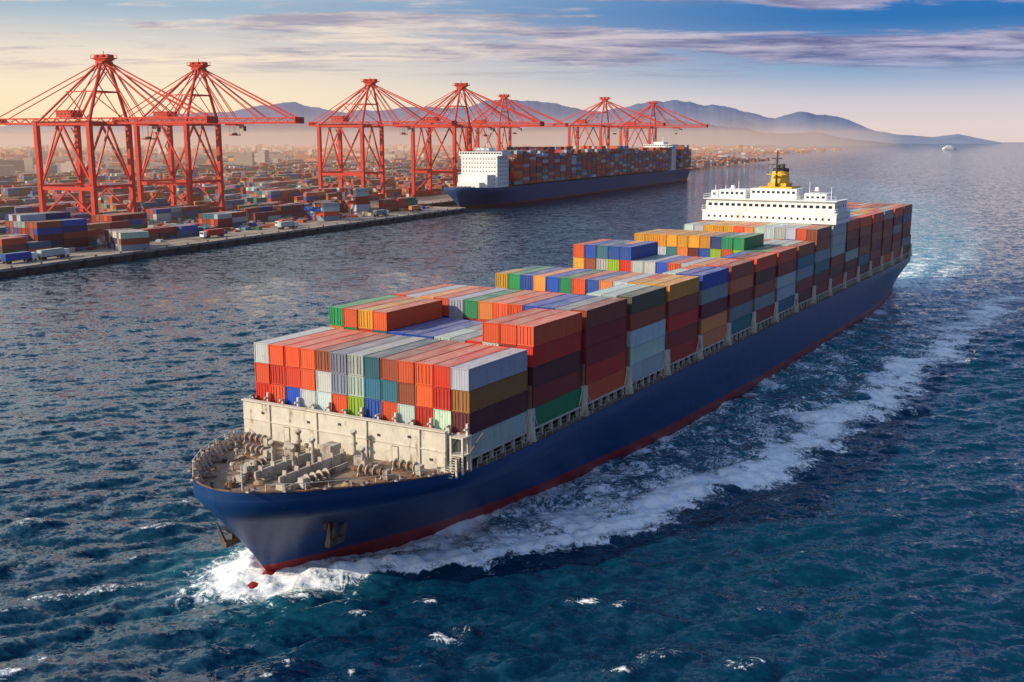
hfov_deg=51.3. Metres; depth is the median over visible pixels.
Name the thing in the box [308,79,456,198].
gantry crane
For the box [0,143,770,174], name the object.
distant town
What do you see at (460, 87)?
gantry crane
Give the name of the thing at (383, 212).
cargo truck
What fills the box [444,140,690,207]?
container ship
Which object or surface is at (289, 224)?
cargo truck
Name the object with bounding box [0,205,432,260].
apron cargo
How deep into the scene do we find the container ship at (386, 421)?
146.90 m
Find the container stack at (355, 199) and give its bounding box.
[337,187,369,211]
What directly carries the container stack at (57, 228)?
on the container yard at (269, 191)
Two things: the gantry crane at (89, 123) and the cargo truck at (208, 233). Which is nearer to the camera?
the cargo truck at (208, 233)
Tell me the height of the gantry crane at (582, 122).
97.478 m
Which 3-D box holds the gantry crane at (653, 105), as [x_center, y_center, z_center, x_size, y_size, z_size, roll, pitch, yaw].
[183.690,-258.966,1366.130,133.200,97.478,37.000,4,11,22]
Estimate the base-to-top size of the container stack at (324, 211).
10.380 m
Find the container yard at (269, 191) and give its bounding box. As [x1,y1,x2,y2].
[0,156,769,257]
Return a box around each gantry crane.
[0,51,217,214]
[112,59,303,211]
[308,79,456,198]
[392,83,543,196]
[457,94,567,150]
[553,97,665,145]
[605,101,707,147]
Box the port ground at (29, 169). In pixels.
[0,145,775,277]
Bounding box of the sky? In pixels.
[0,0,1023,141]
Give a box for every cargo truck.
[0,251,36,263]
[36,247,69,259]
[198,226,208,232]
[200,228,224,238]
[275,218,294,226]
[277,221,296,228]
[373,209,388,216]
[409,205,421,211]
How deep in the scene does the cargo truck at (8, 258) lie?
409.26 m
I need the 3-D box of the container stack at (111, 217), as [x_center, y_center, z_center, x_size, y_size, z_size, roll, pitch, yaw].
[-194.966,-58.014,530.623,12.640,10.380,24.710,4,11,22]
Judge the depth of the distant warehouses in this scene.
3947.04 m
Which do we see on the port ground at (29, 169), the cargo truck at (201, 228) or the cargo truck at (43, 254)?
the cargo truck at (201, 228)
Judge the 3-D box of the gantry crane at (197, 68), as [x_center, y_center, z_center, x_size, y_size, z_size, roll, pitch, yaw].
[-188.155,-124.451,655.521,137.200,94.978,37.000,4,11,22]
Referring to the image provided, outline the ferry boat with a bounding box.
[942,145,955,148]
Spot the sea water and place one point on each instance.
(846, 504)
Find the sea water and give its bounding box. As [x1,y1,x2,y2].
[0,142,1023,681]
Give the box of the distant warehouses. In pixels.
[0,147,847,162]
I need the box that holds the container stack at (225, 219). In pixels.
[198,211,246,227]
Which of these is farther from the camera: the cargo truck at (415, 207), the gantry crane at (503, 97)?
the gantry crane at (503, 97)
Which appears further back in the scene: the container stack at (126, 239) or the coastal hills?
the coastal hills
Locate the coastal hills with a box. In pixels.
[0,118,913,145]
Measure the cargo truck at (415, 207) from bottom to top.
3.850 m
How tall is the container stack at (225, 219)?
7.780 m
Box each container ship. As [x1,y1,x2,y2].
[188,151,912,588]
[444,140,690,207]
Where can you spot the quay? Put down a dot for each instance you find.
(100, 253)
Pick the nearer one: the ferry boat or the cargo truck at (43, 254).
the cargo truck at (43, 254)
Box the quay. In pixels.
[0,198,465,277]
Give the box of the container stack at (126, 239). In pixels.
[103,228,149,250]
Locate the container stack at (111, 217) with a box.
[91,212,147,227]
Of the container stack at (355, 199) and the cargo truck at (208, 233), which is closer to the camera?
the cargo truck at (208, 233)
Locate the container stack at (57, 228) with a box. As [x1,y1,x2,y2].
[5,211,88,246]
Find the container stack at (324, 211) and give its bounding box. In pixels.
[304,201,339,220]
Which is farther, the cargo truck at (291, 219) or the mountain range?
the mountain range
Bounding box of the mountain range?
[0,100,1002,143]
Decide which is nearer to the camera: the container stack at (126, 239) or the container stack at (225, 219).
the container stack at (126, 239)
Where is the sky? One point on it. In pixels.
(927, 68)
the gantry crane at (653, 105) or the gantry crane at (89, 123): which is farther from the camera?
the gantry crane at (653, 105)
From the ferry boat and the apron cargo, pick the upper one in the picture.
the ferry boat
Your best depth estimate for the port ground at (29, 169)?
596.37 m
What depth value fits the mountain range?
21702.72 m

